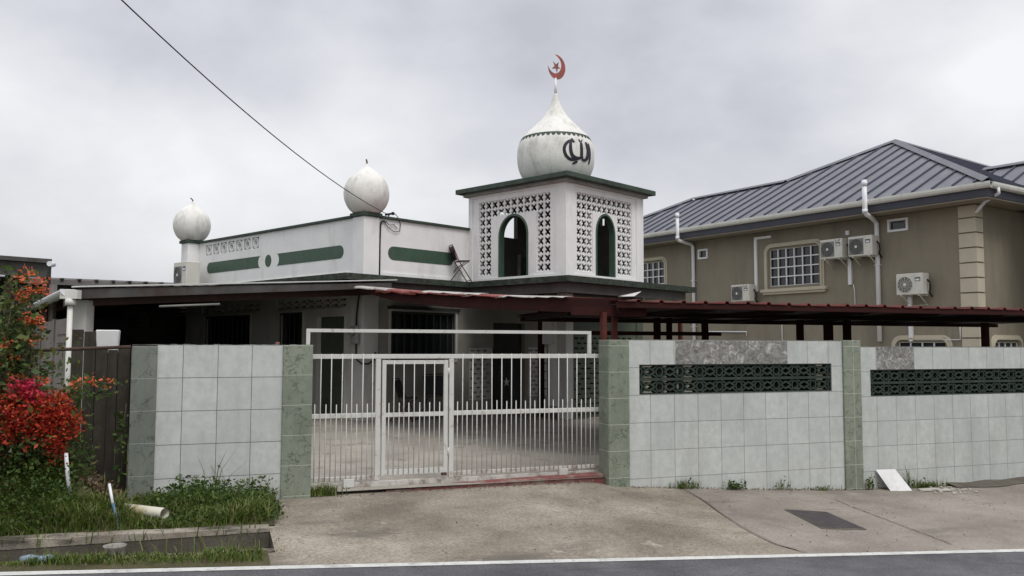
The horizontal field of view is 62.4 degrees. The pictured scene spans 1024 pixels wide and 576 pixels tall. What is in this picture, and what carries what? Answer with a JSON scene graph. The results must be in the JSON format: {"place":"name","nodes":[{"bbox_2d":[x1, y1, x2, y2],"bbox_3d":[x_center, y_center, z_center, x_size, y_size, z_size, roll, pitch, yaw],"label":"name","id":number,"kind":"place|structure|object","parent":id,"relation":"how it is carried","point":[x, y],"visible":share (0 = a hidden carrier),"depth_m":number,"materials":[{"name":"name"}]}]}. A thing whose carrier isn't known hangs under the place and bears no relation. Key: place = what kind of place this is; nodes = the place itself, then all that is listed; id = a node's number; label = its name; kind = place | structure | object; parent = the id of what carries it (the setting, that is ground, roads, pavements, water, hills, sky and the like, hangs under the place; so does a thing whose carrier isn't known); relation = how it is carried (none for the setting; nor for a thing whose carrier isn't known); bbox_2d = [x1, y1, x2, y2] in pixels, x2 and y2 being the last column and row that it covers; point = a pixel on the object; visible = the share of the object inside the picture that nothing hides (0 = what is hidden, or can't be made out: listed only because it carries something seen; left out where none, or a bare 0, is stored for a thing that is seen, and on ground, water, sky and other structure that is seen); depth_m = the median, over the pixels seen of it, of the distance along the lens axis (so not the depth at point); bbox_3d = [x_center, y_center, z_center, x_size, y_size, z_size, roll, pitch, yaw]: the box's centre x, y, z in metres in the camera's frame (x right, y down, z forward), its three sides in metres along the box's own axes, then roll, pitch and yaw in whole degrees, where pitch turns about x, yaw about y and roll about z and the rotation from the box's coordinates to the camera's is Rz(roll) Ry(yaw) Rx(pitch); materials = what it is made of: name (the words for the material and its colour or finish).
{"place":"outdoors","nodes":[
{"label":"outdoors","id":0,"kind":"place"},
{"bbox_2d":[0,440,346,566],"bbox_3d":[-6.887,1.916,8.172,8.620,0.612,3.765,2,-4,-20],"label":"verge","id":1,"kind":"structure","parent":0,"point":[271,522],"depth_m":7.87,"materials":[{"name":"green plant"}]},
{"bbox_2d":[0,263,127,487],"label":"bougainvillea","id":2,"kind":"object","parent":1,"relation":"on","point":[40,411],"visible":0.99,"depth_m":7.80,"materials":[{"name":"red plant"}]},
{"bbox_2d":[64,453,70,494],"bbox_3d":[-4.072,1.706,7.748,0.086,0.385,0.040,0,-4,1],"label":"white stick","id":3,"kind":"object","parent":1,"relation":"on","point":[67,474],"visible":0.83,"depth_m":7.74,"materials":[{"name":"white plastic"}]},
{"bbox_2d":[68,329,130,489],"bbox_3d":[-4.228,1.302,8.652,0.548,1.748,0.043,2,-4,-20],"label":"board fence","id":4,"kind":"object","parent":1,"relation":"on","point":[110,360],"visible":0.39,"depth_m":8.65,"materials":[{"name":"brown wood"}]},
{"bbox_2d":[70,466,132,501],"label":"leaf litter","id":5,"kind":"object","parent":1,"relation":"on","point":[97,480],"visible":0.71,"depth_m":8.16,"materials":[{"name":"brown plant"}]},
{"bbox_2d":[96,330,120,462],"bbox_3d":[-4.476,1.341,9.306,0.234,1.755,0.189,2,-4,-20],"label":"white box","id":6,"kind":"object","parent":1,"relation":"on","point":[107,337],"visible":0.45,"depth_m":9.28,"materials":[{"name":"plastic"}]},
{"bbox_2d":[108,483,119,529],"bbox_3d":[-3.553,1.950,7.548,0.028,0.368,0.343,4,-5,-41],"label":"thin pipe","id":7,"kind":"object","parent":1,"relation":"in","point":[111,497],"visible":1,"depth_m":7.59,"materials":[{"name":"white plastic"}]},
{"bbox_2d":[0,419,287,534],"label":"weeds","id":8,"kind":"object","parent":1,"relation":"on","point":[193,487],"visible":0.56,"depth_m":7.85,"materials":[{"name":"green plant"}]},
{"bbox_2d":[125,503,168,519],"bbox_3d":[-3.405,2.062,7.806,0.537,0.104,0.104,-2,-4,25],"label":"pipe offcut","id":9,"kind":"object","parent":1,"relation":"on","point":[157,511],"visible":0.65,"depth_m":7.74,"materials":[{"name":"white plastic"}]},
{"bbox_2d":[127,344,312,504],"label":"boundary wall","id":10,"kind":"structure","parent":1,"relation":"on","point":[249,405],"depth_m":8.80,"materials":[{"name":"grey tile"}]},
{"bbox_2d":[25,345,130,351],"bbox_3d":[-4.711,0.598,8.185,1.862,0.091,0.046,2,-4,-21],"label":"rail pipe","id":11,"kind":"object","parent":10,"relation":"attached to","point":[89,348],"visible":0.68,"depth_m":8.36,"materials":[{"name":"metal"}]},
{"bbox_2d":[112,404,129,483],"bbox_3d":[-3.913,1.565,8.476,0.182,0.801,0.160,2,-4,-20],"label":"creeper","id":12,"kind":"object","parent":10,"relation":"attached to","point":[123,444],"visible":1,"depth_m":8.48,"materials":[{"name":"green plant"}]},
{"bbox_2d":[196,446,245,491],"bbox_3d":[-3.005,1.877,8.571,0.776,0.614,0.754,-2,-5,33],"label":"weed","id":13,"kind":"object","parent":1,"relation":"on","point":[217,474],"visible":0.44,"depth_m":8.59,"materials":[{"name":"green plant"}]},
{"bbox_2d":[233,475,279,499],"bbox_3d":[-2.635,2.048,8.716,0.452,0.332,0.317,-1,-4,15],"label":"weed","id":14,"kind":"object","parent":1,"relation":"on","point":[259,477],"visible":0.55,"depth_m":8.73,"materials":[{"name":"green plant"}]},
{"bbox_2d":[7,407,797,567],"bbox_3d":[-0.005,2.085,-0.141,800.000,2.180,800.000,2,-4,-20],"label":"ground","id":15,"kind":"structure","parent":0,"point":[274,507],"depth_m":14.17,"materials":[{"name":"grey concrete"}]},
{"bbox_2d":[28,318,66,425],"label":"block wall","id":16,"kind":"structure","parent":15,"relation":"on","point":[57,333],"depth_m":14.25,"materials":[{"name":"concrete"}]},
{"bbox_2d":[0,255,128,429],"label":"open shed","id":17,"kind":"structure","parent":15,"relation":"on","point":[43,266],"depth_m":16.24,"materials":[{"name":"metal"}]},
{"bbox_2d":[0,275,185,406],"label":"tin shed","id":18,"kind":"structure","parent":15,"relation":"on","point":[156,324],"depth_m":22.79,"materials":[{"name":"grey metal"}]},
{"bbox_2d":[0,532,273,569],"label":"drain channel","id":19,"kind":"object","parent":15,"relation":"in","point":[265,538],"visible":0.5,"depth_m":7.35,"materials":[{"name":"concrete"}]},
{"bbox_2d":[0,524,274,571],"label":"drain kerb","id":20,"kind":"structure","parent":19,"relation":"on","point":[30,541],"depth_m":7.24,"materials":[{"name":"concrete"}]},
{"bbox_2d":[103,543,126,556],"bbox_3d":[-3.143,2.101,6.684,0.176,0.132,0.176,2,-4,-20],"label":"concrete lump","id":21,"kind":"object","parent":20,"relation":"on","point":[120,547],"visible":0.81,"depth_m":6.65,"materials":[{"name":"grey concrete"}]},
{"bbox_2d":[24,279,396,429],"bbox_3d":[-8.482,1.425,18.360,11.178,3.049,6.309,-3,-5,43],"label":"lean to","id":22,"kind":"object","parent":15,"relation":"on","point":[80,308],"visible":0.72,"depth_m":14.11,"materials":[{"name":"paint"}]},
{"bbox_2d":[173,54,696,420],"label":"mosque","id":23,"kind":"structure","parent":15,"relation":"on","point":[558,202],"depth_m":18.51,"materials":[{"name":"paint"}]},
{"bbox_2d":[173,261,199,285],"bbox_3d":[-8.207,-0.322,21.294,0.700,0.650,0.380,-3,-5,43],"label":"air conditioner","id":24,"kind":"object","parent":23,"relation":"on","point":[186,272],"visible":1,"depth_m":21.09,"materials":[{"name":"beige metal"}]},
{"bbox_2d":[202,313,251,344],"bbox_3d":[-6.982,1.385,20.772,2.370,1.500,0.135,-3,-5,43],"label":"window","id":25,"kind":"structure","parent":23,"relation":"in","point":[228,329],"depth_m":20.81,"materials":[{"name":"black glass"}]},
{"bbox_2d":[276,310,303,344],"bbox_3d":[-4.899,1.254,18.822,1.077,1.510,0.135,-3,-5,43],"label":"window","id":26,"kind":"structure","parent":23,"relation":"in","point":[293,323],"depth_m":18.91,"materials":[{"name":"black glass"}]},
{"bbox_2d":[315,314,345,418],"bbox_3d":[-3.766,1.677,17.744,1.050,2.225,0.152,-3,-5,43],"label":"door","id":27,"kind":"structure","parent":23,"relation":"in","point":[326,342],"depth_m":17.87,"materials":[{"name":"paint"}]},
{"bbox_2d":[347,295,375,364],"bbox_3d":[-2.977,0.733,17.014,0.450,1.606,0.521,-3,-5,43],"label":"electric meter","id":28,"kind":"object","parent":23,"relation":"attached to","point":[355,338],"visible":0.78,"depth_m":16.94,"materials":[{"name":"grey metal"}]},
{"bbox_2d":[379,214,400,274],"bbox_3d":[-2.539,-0.909,17.544,0.049,1.325,0.560,-3,-5,42],"label":"service cable","id":29,"kind":"object","parent":23,"relation":"attached to","point":[380,240],"visible":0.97,"depth_m":17.34,"materials":[{"name":"black rubber"}]},
{"bbox_2d":[388,309,457,361],"bbox_3d":[-1.925,1.037,18.180,0.135,1.130,1.940,-3,-5,43],"label":"window","id":30,"kind":"structure","parent":23,"relation":"in","point":[398,343],"depth_m":18.22,"materials":[{"name":"black glass"}]},
{"bbox_2d":[449,244,471,281],"bbox_3d":[-1.171,-0.540,18.721,0.496,0.813,0.402,1,-4,-19],"label":"chair","id":31,"kind":"object","parent":23,"relation":"on","point":[453,252],"visible":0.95,"depth_m":18.61,"materials":[{"name":"grey metal"}]},
{"bbox_2d":[353,286,646,316],"bbox_3d":[-0.077,0.252,14.918,5.928,0.766,8.536,0,-4,0],"label":"yard canopy","id":32,"kind":"object","parent":23,"relation":"attached to","point":[590,306],"visible":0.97,"depth_m":12.57,"materials":[{"name":"red metal"}]},
{"bbox_2d":[492,323,520,409],"bbox_3d":[-0.147,1.889,20.113,0.055,2.100,1.050,-3,-5,43],"label":"door","id":33,"kind":"structure","parent":23,"relation":"in","point":[502,343],"depth_m":20.12,"materials":[{"name":"black"}]},
{"bbox_2d":[599,340,1023,489],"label":"boundary wall","id":34,"kind":"structure","parent":15,"relation":"on","point":[845,427],"depth_m":11.27,"materials":[{"name":"grey tile"}]},
{"bbox_2d":[643,139,1023,392],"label":"house","id":35,"kind":"structure","parent":15,"relation":"on","point":[952,226],"depth_m":23.04,"materials":[{"name":"beige paint"}]},
{"bbox_2d":[644,256,667,284],"bbox_3d":[4.709,-0.407,29.421,0.155,1.260,2.020,3,-5,-34],"label":"window","id":36,"kind":"structure","parent":35,"relation":"in","point":[655,272],"depth_m":29.12,"materials":[{"name":"beige glass"}]},
{"bbox_2d":[698,249,707,259],"bbox_3d":[6.180,-1.095,27.265,0.095,0.320,0.420,3,-5,-34],"label":"window","id":37,"kind":"structure","parent":35,"relation":"in","point":[702,253],"depth_m":27.31,"materials":[{"name":"white glass"}]},
{"bbox_2d":[731,284,758,302],"bbox_3d":[7.051,0.284,25.500,0.438,0.761,0.789,3,-5,-34],"label":"air conditioner","id":38,"kind":"object","parent":35,"relation":"attached to","point":[743,292],"visible":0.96,"depth_m":25.33,"materials":[{"name":"beige metal"}]},
{"bbox_2d":[760,239,827,294],"bbox_3d":[8.115,-0.594,24.380,0.216,1.500,2.250,3,-5,-34],"label":"window","id":39,"kind":"structure","parent":35,"relation":"in","point":[796,265],"depth_m":24.38,"materials":[{"name":"white glass"}]},
{"bbox_2d":[820,238,851,268],"bbox_3d":[8.835,-0.928,22.960,0.438,0.782,0.779,3,-5,-34],"label":"air conditioner","id":40,"kind":"object","parent":35,"relation":"attached to","point":[832,249],"visible":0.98,"depth_m":22.82,"materials":[{"name":"beige metal"}]},
{"bbox_2d":[848,235,882,266],"bbox_3d":[9.325,-0.971,22.242,0.438,0.784,0.799,3,-5,-34],"label":"air conditioner","id":41,"kind":"object","parent":35,"relation":"attached to","point":[859,247],"visible":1,"depth_m":22.09,"materials":[{"name":"beige metal"}]},
{"bbox_2d":[887,217,908,232],"bbox_3d":[9.956,-1.622,21.774,0.095,0.330,0.560,3,-5,-34],"label":"window","id":42,"kind":"structure","parent":35,"relation":"in","point":[899,224],"depth_m":21.79,"materials":[{"name":"white glass"}]},
{"bbox_2d":[896,273,932,303],"bbox_3d":[10.068,0.035,21.076,0.438,0.785,0.789,3,-5,-34],"label":"air conditioner","id":43,"kind":"object","parent":35,"relation":"attached to","point":[918,284],"visible":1,"depth_m":20.94,"materials":[{"name":"beige metal"}]},
{"bbox_2d":[891,335,952,346],"bbox_3d":[10.252,1.782,21.116,0.156,1.200,1.580,3,-5,-34],"label":"window","id":44,"kind":"structure","parent":35,"relation":"in","point":[949,343],"depth_m":21.11,"materials":[{"name":"beige glass"}]},
{"bbox_2d":[990,335,1023,346],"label":"window","id":45,"kind":"structure","parent":35,"relation":"in","point":[993,343],"depth_m":20.70,"materials":[{"name":"beige glass"}]},
{"bbox_2d":[311,415,598,491],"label":"courtyard","id":46,"kind":"structure","parent":0,"point":[467,423],"depth_m":12.94,"materials":[{"name":"grey concrete"}]},
{"bbox_2d":[390,378,418,421],"bbox_3d":[-2.146,2.239,16.959,0.496,0.853,0.442,-1,-4,13],"label":"folding chair","id":47,"kind":"object","parent":46,"relation":"on","point":[398,388],"visible":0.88,"depth_m":16.97,"materials":[{"name":"black metal"}]},
{"bbox_2d":[421,374,442,418],"bbox_3d":[-1.557,2.257,17.658,0.572,0.913,0.496,2,-4,-27],"label":"folding chair","id":48,"kind":"object","parent":46,"relation":"on","point":[429,385],"visible":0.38,"depth_m":17.77,"materials":[{"name":"black metal"}]},
{"bbox_2d":[517,291,1023,391],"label":"carport","id":49,"kind":"object","parent":46,"relation":"on","point":[705,313],"visible":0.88,"depth_m":13.36,"materials":[{"name":"red metal"}]},
{"bbox_2d":[697,365,1016,394],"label":"backing boards","id":50,"kind":"object","parent":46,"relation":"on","point":[804,375],"depth_m":11.62,"materials":[{"name":"black"}]},
{"bbox_2d":[0,549,1023,575],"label":"road","id":51,"kind":"structure","parent":0,"point":[983,564],"depth_m":7.08,"materials":[{"name":"grey asphalt"}]},
{"bbox_2d":[0,550,269,570],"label":"roadside strip","id":52,"kind":"object","parent":51,"relation":"on","point":[167,564],"visible":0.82,"depth_m":6.49,"materials":[{"name":"soil"}]},
{"bbox_2d":[19,554,54,563],"bbox_3d":[-3.604,2.056,6.413,0.242,0.068,0.072,1,-4,-7],"label":"plastic bottle","id":53,"kind":"object","parent":52,"relation":"on","point":[23,557],"visible":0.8,"depth_m":6.39,"materials":[{"name":"plastic"}]},
{"bbox_2d":[0,549,1023,574],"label":"road line","id":54,"kind":"object","parent":51,"relation":"on","point":[446,563],"visible":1,"depth_m":6.96,"materials":[{"name":"white paint"}]},
{"bbox_2d":[0,0,1023,282],"label":"sky","id":55,"kind":"structure","parent":0,"point":[107,133],"materials":[{"name":"grey"}]},
{"bbox_2d":[267,482,803,565],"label":"driveway","id":56,"kind":"structure","parent":0,"point":[596,520],"depth_m":8.18,"materials":[{"name":"concrete"}]},
{"bbox_2d":[383,472,604,491],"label":"gate sill","id":57,"kind":"structure","parent":56,"relation":"on","point":[598,477],"depth_m":10.01,"materials":[{"name":"red paint"}]},
{"bbox_2d":[684,483,1023,553],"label":"pavement","id":58,"kind":"structure","parent":0,"point":[947,520],"depth_m":9.56,"materials":[{"name":"concrete"}]},
{"bbox_2d":[270,480,1004,551],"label":"dirt crumbs","id":59,"kind":"object","parent":58,"relation":"on","point":[588,482],"visible":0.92,"depth_m":10.15,"materials":[{"name":"brown soil"}]},
{"bbox_2d":[295,486,1013,563],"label":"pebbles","id":60,"kind":"object","parent":58,"relation":"on","point":[679,504],"visible":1,"depth_m":8.69,"materials":[{"name":"stone"}]},
{"bbox_2d":[669,477,701,488],"bbox_3d":[2.164,2.424,10.523,0.518,0.151,0.176,1,-4,-16],"label":"weed","id":61,"kind":"object","parent":58,"relation":"on","point":[680,485],"visible":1,"depth_m":10.53,"materials":[{"name":"green plant"}]},
{"bbox_2d":[722,479,746,489],"bbox_3d":[2.851,2.495,10.743,0.360,0.142,0.185,2,-4,-20],"label":"weed","id":62,"kind":"object","parent":58,"relation":"on","point":[736,485],"visible":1,"depth_m":10.73,"materials":[{"name":"green plant"}]},
{"bbox_2d":[684,488,805,551],"bbox_3d":[2.329,2.460,9.153,0.198,0.128,2.836,1,-4,-12],"label":"pavement joint","id":63,"kind":"object","parent":58,"relation":"on","point":[738,524],"visible":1,"depth_m":8.77,"materials":[{"name":"concrete"}]},
{"bbox_2d":[773,476,792,490],"bbox_3d":[3.509,2.542,11.021,0.303,0.193,0.198,2,-4,-20],"label":"weed","id":64,"kind":"object","parent":58,"relation":"on","point":[782,485],"visible":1,"depth_m":10.99,"materials":[{"name":"green plant"}]},
{"bbox_2d":[804,485,841,490],"bbox_3d":[4.143,2.645,11.211,0.592,0.092,0.136,2,-4,-26],"label":"weed","id":65,"kind":"object","parent":58,"relation":"on","point":[822,488],"visible":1,"depth_m":11.21,"materials":[{"name":"green plant"}]},
{"bbox_2d":[785,509,865,529],"bbox_3d":[3.412,2.535,9.235,0.494,0.076,0.875,1,-4,-7],"label":"cover frame","id":66,"kind":"object","parent":58,"relation":"on","point":[862,528],"visible":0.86,"depth_m":8.85,"materials":[{"name":"grey metal"}]},
{"bbox_2d":[787,509,861,527],"bbox_3d":[3.411,2.534,9.235,0.469,0.076,0.830,1,-4,-7],"label":"drain cover","id":67,"kind":"object","parent":66,"relation":"in","point":[822,519],"visible":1,"depth_m":9.19,"materials":[{"name":"metal"}]},
{"bbox_2d":[865,474,878,489],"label":"weed","id":68,"kind":"object","parent":58,"relation":"on","point":[871,483],"visible":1,"depth_m":11.46,"materials":[{"name":"green plant"}]},
{"bbox_2d":[834,498,950,543],"bbox_3d":[4.177,2.585,9.474,0.063,0.048,2.249,1,-4,-8],"label":"pavement crack","id":69,"kind":"object","parent":58,"relation":"on","point":[892,521],"visible":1,"depth_m":9.34,"materials":[{"name":"grey concrete"}]},
{"bbox_2d":[876,469,911,490],"bbox_3d":[5.208,2.622,11.539,0.444,0.271,0.162,1,-4,-7],"label":"loose tile","id":70,"kind":"object","parent":58,"relation":"on","point":[892,479],"visible":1,"depth_m":11.53,"materials":[{"name":"white tile"}]},
{"bbox_2d":[903,465,912,483],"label":"weed","id":71,"kind":"object","parent":58,"relation":"on","point":[908,475],"visible":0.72,"depth_m":11.69,"materials":[{"name":"green plant"}]},
{"bbox_2d":[904,477,947,488],"bbox_3d":[5.686,2.684,11.728,1.053,0.195,0.250,2,-4,-20],"label":"weed","id":72,"kind":"object","parent":58,"relation":"on","point":[932,484],"visible":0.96,"depth_m":11.75,"materials":[{"name":"green plant"}]},
{"bbox_2d":[917,486,980,494],"bbox_3d":[6.001,2.766,11.581,0.903,0.036,0.570,-1,-4,11],"label":"tile rubble","id":73,"kind":"object","parent":58,"relation":"on","point":[937,489],"visible":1,"depth_m":11.52,"materials":[{"name":"white tile"}]},
{"bbox_2d":[946,477,1023,487],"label":"soil strip","id":74,"kind":"object","parent":58,"relation":"on","point":[996,482],"visible":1,"depth_m":12.11,"materials":[{"name":"soil"}]},
{"bbox_3d":[-2.559,-1.539,17.672,0.076,0.129,0.220,-3,-5,43],"label":"insulator","id":75,"kind":"object","parent":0,"visible":0},
{"bbox_2d":[121,0,389,215],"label":"overhead wire","id":76,"kind":"object","parent":75,"relation":"attached to","point":[127,5],"visible":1,"depth_m":10.37,"materials":[{"name":"black rubber"}]},
{"bbox_3d":[-0.621,2.300,9.928,3.620,0.045,0.120,2,-4,-20],"label":"gate track","id":77,"kind":"object","parent":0,"visible":0},
{"bbox_2d":[306,329,598,491],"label":"sliding gate","id":78,"kind":"structure","parent":77,"relation":"on","point":[448,413],"depth_m":9.87,"materials":[{"name":"white metal"}]},
{"bbox_2d":[381,360,449,475],"bbox_3d":[-1.108,1.502,9.770,0.797,1.335,0.070,2,-4,-20],"label":"wicket door","id":79,"kind":"structure","parent":78,"relation":"in","point":[446,371],"depth_m":9.76,"materials":[{"name":"white paint"}]}
]}

